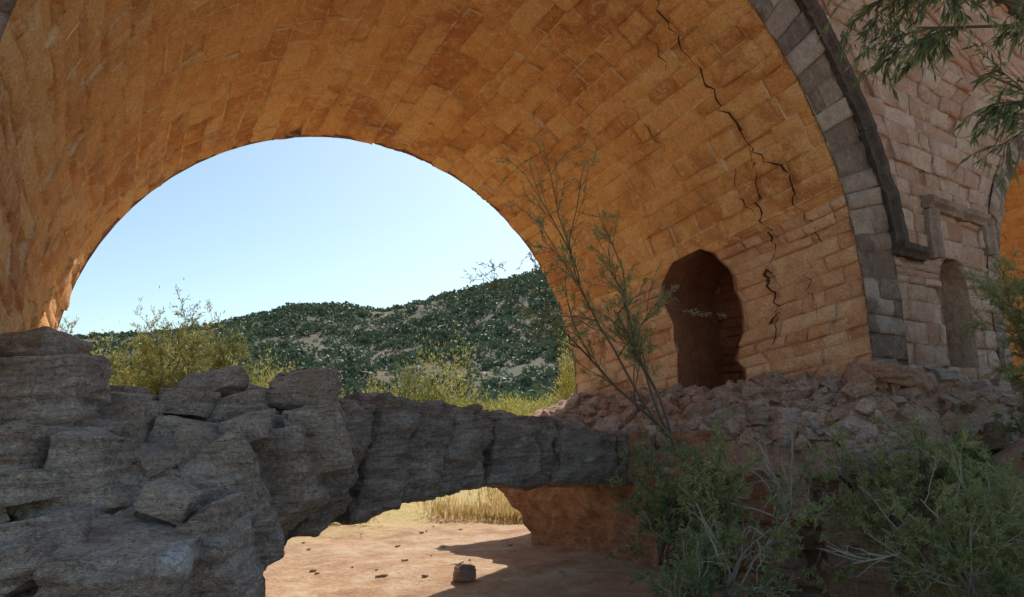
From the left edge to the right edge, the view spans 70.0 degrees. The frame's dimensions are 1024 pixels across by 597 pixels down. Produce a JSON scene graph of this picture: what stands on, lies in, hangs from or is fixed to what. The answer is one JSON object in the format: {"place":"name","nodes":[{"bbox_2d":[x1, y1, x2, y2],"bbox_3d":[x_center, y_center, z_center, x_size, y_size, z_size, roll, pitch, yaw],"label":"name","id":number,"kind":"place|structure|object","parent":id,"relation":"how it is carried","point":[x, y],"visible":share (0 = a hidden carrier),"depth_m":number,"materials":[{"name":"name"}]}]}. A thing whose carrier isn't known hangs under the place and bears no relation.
{"place":"outdoors","nodes":[
{"label":"outdoors","id":0,"kind":"place"},
{"bbox_2d":[58,137,539,334],"label":"sky","id":1,"kind":"structure","parent":0,"point":[266,225],"materials":[{"name":"blue"}]},
{"bbox_2d":[82,273,1023,596],"bbox_3d":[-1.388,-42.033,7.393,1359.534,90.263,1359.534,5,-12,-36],"label":"ground terrain","id":2,"kind":"structure","parent":0,"point":[520,567],"depth_m":13.02,"materials":[{"name":"beige soil"}]},
{"bbox_2d":[8,441,151,591],"bbox_3d":[-5.989,2.269,4.676,10.280,3.072,12.072,5,-12,-36],"label":"rubble mound","id":3,"kind":"object","parent":2,"relation":"on","point":[35,511],"visible":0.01,"depth_m":4.93,"materials":[{"name":"grey stone"}]},
{"bbox_2d":[0,326,355,596],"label":"fallen masonry rubble","id":4,"kind":"object","parent":3,"relation":"on","point":[233,464],"visible":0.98,"depth_m":5.31,"materials":[{"name":"grey stone"}]},
{"bbox_2d":[88,318,135,384],"bbox_3d":[-13.178,3.295,23.725,3.804,5.285,3.396,5,-12,-36],"label":"background shrub","id":5,"kind":"object","parent":2,"relation":"on","point":[108,355],"depth_m":23.69,"materials":[{"name":"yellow plant"}]},
{"bbox_2d":[59,297,216,392],"bbox_3d":[-12.053,3.082,21.495,6.590,6.332,4.728,5,-12,-36],"label":"feathery tamarisk","id":6,"kind":"object","parent":2,"relation":"on","point":[132,371],"visible":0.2,"depth_m":21.67,"materials":[{"name":"green plant"}]},
{"bbox_2d":[106,316,185,385],"bbox_3d":[-13.240,3.510,26.979,4.903,5.687,4.169,-5,-11,19],"label":"background shrub","id":7,"kind":"object","parent":2,"relation":"on","point":[143,360],"visible":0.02,"depth_m":26.80,"materials":[{"name":"green plant"}]},
{"bbox_2d":[111,285,252,394],"bbox_3d":[-10.832,2.798,21.809,6.224,6.143,5.905,5,-12,-36],"label":"feathery tamarisk","id":8,"kind":"object","parent":2,"relation":"on","point":[215,359],"visible":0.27,"depth_m":21.57,"materials":[{"name":"green plant"}]},
{"bbox_2d":[140,278,234,382],"bbox_3d":[-11.327,2.757,25.884,4.231,6.794,4.078,2,-11,-19],"label":"background shrub","id":9,"kind":"object","parent":2,"relation":"on","point":[177,344],"visible":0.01,"depth_m":25.38,"materials":[{"name":"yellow plant"}]},
{"bbox_2d":[179,307,264,384],"bbox_3d":[-9.796,3.168,24.942,3.304,5.756,3.481,-9,-12,37],"label":"background shrub","id":10,"kind":"object","parent":2,"relation":"on","point":[230,353],"visible":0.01,"depth_m":25.31,"materials":[{"name":"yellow plant"}]},
{"bbox_2d":[187,324,283,385],"bbox_3d":[-11.066,3.675,28.785,4.386,5.432,3.990,-1,-10,-6],"label":"background shrub","id":11,"kind":"object","parent":2,"relation":"on","point":[249,365],"visible":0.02,"depth_m":28.92,"materials":[{"name":"green plant"}]},
{"bbox_2d":[247,343,289,387],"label":"background shrub","id":12,"kind":"object","parent":2,"relation":"on","point":[263,379],"visible":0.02,"depth_m":26.79,"materials":[{"name":"yellow plant"}]},
{"bbox_2d":[250,344,310,386],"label":"background shrub","id":13,"kind":"object","parent":2,"relation":"on","point":[277,368],"visible":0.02,"depth_m":32.75,"materials":[{"name":"yellow plant"}]},
{"bbox_2d":[71,267,574,410],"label":"hillside scrub","id":14,"kind":"object","parent":2,"relation":"on","point":[302,356],"visible":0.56,"depth_m":285.44,"materials":[{"name":"green plant"}]},
{"bbox_2d":[361,369,410,397],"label":"background shrub","id":15,"kind":"object","parent":2,"relation":"on","point":[372,389],"visible":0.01,"depth_m":43.35,"materials":[{"name":"yellow plant"}]},
{"bbox_2d":[381,349,458,404],"bbox_3d":[-4.688,4.917,36.747,4.248,4.882,3.154,-4,-10,13],"label":"background shrub","id":16,"kind":"object","parent":2,"relation":"on","point":[412,383],"visible":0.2,"depth_m":36.59,"materials":[{"name":"green plant"}]},
{"bbox_2d":[331,487,521,524],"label":"dry grass","id":17,"kind":"structure","parent":2,"relation":"on","point":[501,512],"depth_m":18.26,"materials":[{"name":"yellow plant"}]},
{"bbox_2d":[302,514,565,595],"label":"riverbed stones","id":18,"kind":"object","parent":2,"relation":"on","point":[463,572],"visible":0.94,"depth_m":10.99,"materials":[{"name":"stone"}]},
{"bbox_2d":[398,390,476,404],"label":"background shrub","id":19,"kind":"object","parent":2,"relation":"on","point":[447,398],"visible":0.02,"depth_m":90.12,"materials":[{"name":"green plant"}]},
{"bbox_2d":[375,322,500,409],"bbox_3d":[-3.780,4.337,38.181,6.389,6.386,7.246,-2,-10,-1],"label":"background shrub","id":20,"kind":"object","parent":2,"relation":"on","point":[446,372],"visible":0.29,"depth_m":37.91,"materials":[{"name":"green plant"}]},
{"bbox_2d":[264,391,637,570],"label":"ruined small arch","id":21,"kind":"structure","parent":2,"relation":"on","point":[405,450],"depth_m":9.23,"materials":[{"name":"grey stone"}]},
{"bbox_2d":[454,397,533,415],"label":"background shrub","id":22,"kind":"object","parent":2,"relation":"on","point":[486,402],"visible":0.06,"depth_m":64.01,"materials":[{"name":"green plant"}]},
{"bbox_2d":[466,390,533,415],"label":"background shrub","id":23,"kind":"object","parent":2,"relation":"on","point":[510,409],"visible":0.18,"depth_m":51.11,"materials":[{"name":"yellow plant"}]},
{"bbox_2d":[0,0,1023,398],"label":"stone arch bridge","id":24,"kind":"structure","parent":2,"relation":"on","point":[780,188],"depth_m":13.09,"materials":[{"name":"stone"}]},
{"bbox_2d":[493,389,562,413],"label":"background shrub","id":25,"kind":"object","parent":2,"relation":"on","point":[535,405],"visible":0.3,"depth_m":81.95,"materials":[{"name":"yellow plant"}]},
{"bbox_2d":[547,308,575,404],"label":"background shrub","id":26,"kind":"object","parent":2,"relation":"on","point":[568,381],"visible":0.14,"depth_m":29.48,"materials":[{"name":"yellow plant"}]},
{"bbox_2d":[497,431,727,568],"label":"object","id":27,"kind":"object","parent":2,"relation":"on","point":[586,519],"visible":0.34,"depth_m":12.92,"materials":[{"name":"brown stone"}]},
{"bbox_2d":[598,424,755,565],"bbox_3d":[2.038,2.460,9.359,1.965,1.757,1.611,-8,-12,32],"label":"bank shrub","id":28,"kind":"object","parent":2,"relation":"on","point":[655,512],"visible":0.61,"depth_m":9.14,"materials":[{"name":"green plant"}]},
{"bbox_2d":[626,504,797,596],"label":"bank shrub","id":29,"kind":"object","parent":2,"relation":"on","point":[695,577],"visible":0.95,"depth_m":7.38,"materials":[{"name":"green plant"}]},
{"bbox_2d":[672,488,802,596],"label":"dead brushwood","id":30,"kind":"object","parent":2,"relation":"on","point":[734,572],"visible":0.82,"depth_m":7.90,"materials":[{"name":"beige wood"}]},
{"bbox_2d":[651,407,831,596],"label":"bank shrub","id":31,"kind":"object","parent":2,"relation":"on","point":[732,534],"visible":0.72,"depth_m":8.26,"materials":[{"name":"green plant"}]},
{"bbox_2d":[666,416,833,520],"bbox_3d":[3.226,2.209,9.053,2.254,1.578,2.029,5,-12,-36],"label":"dead brushwood","id":32,"kind":"object","parent":2,"relation":"on","point":[781,495],"visible":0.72,"depth_m":8.86,"materials":[{"name":"beige"}]},
{"bbox_2d":[530,378,1023,482],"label":"ledge talus","id":33,"kind":"structure","parent":2,"relation":"on","point":[978,418],"depth_m":10.96,"materials":[{"name":"stone"}]},
{"bbox_2d":[461,114,725,439],"bbox_3d":[1.010,-0.141,10.851,3.060,4.500,3.107,3,-11,-26],"label":"tamarisk sapling","id":34,"kind":"object","parent":33,"relation":"on","point":[633,340],"visible":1,"depth_m":10.65,"materials":[{"name":"green plant"}]},
{"bbox_2d":[533,360,1023,596],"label":"ledge rubble","id":35,"kind":"object","parent":2,"relation":"on","point":[810,415],"visible":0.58,"depth_m":11.35,"materials":[{"name":"grey stone"}]},
{"bbox_2d":[705,431,1023,593],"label":"pier footing","id":36,"kind":"object","parent":2,"relation":"on","point":[812,545],"visible":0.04,"depth_m":10.02,"materials":[{"name":"stone"}]},
{"bbox_2d":[799,406,1023,588],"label":"bank shrub","id":37,"kind":"object","parent":2,"relation":"on","point":[895,475],"visible":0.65,"depth_m":8.49,"materials":[{"name":"green plant"}]},
{"bbox_2d":[816,0,1023,195],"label":"willow tree","id":38,"kind":"object","parent":2,"relation":"on","point":[925,45],"visible":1,"depth_m":5.88,"materials":[{"name":"green plant"}]},
{"bbox_2d":[816,432,1023,584],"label":"dead brushwood","id":39,"kind":"object","parent":2,"relation":"on","point":[881,558],"visible":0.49,"depth_m":7.15,"materials":[{"name":"beige wood"}]},
{"bbox_2d":[855,483,1023,596],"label":"bank shrub","id":40,"kind":"object","parent":2,"relation":"on","point":[957,555],"visible":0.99,"depth_m":6.89,"materials":[{"name":"green plant"}]},
{"bbox_2d":[911,425,1023,515],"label":"bank shrub","id":41,"kind":"object","parent":2,"relation":"on","point":[969,452],"visible":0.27,"depth_m":8.71,"materials":[{"name":"green plant"}]},
{"bbox_2d":[925,417,1023,581],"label":"bank shrub","id":42,"kind":"object","parent":2,"relation":"on","point":[1004,512],"visible":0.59,"depth_m":7.35,"materials":[{"name":"green plant"}]},
{"bbox_2d":[949,246,1023,399],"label":"feathery shrub","id":43,"kind":"object","parent":2,"relation":"on","point":[1011,312],"visible":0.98,"depth_m":10.22,"materials":[{"name":"green plant"}]},
{"bbox_2d":[989,372,1023,460],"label":"feathery shrub","id":44,"kind":"object","parent":2,"relation":"on","point":[1014,429],"visible":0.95,"depth_m":9.95,"materials":[{"name":"green plant"}]},
{"bbox_2d":[825,569,1023,596],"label":"bank grass","id":45,"kind":"structure","parent":0,"point":[941,590],"depth_m":7.92,"materials":[{"name":"green plant"}]}
]}

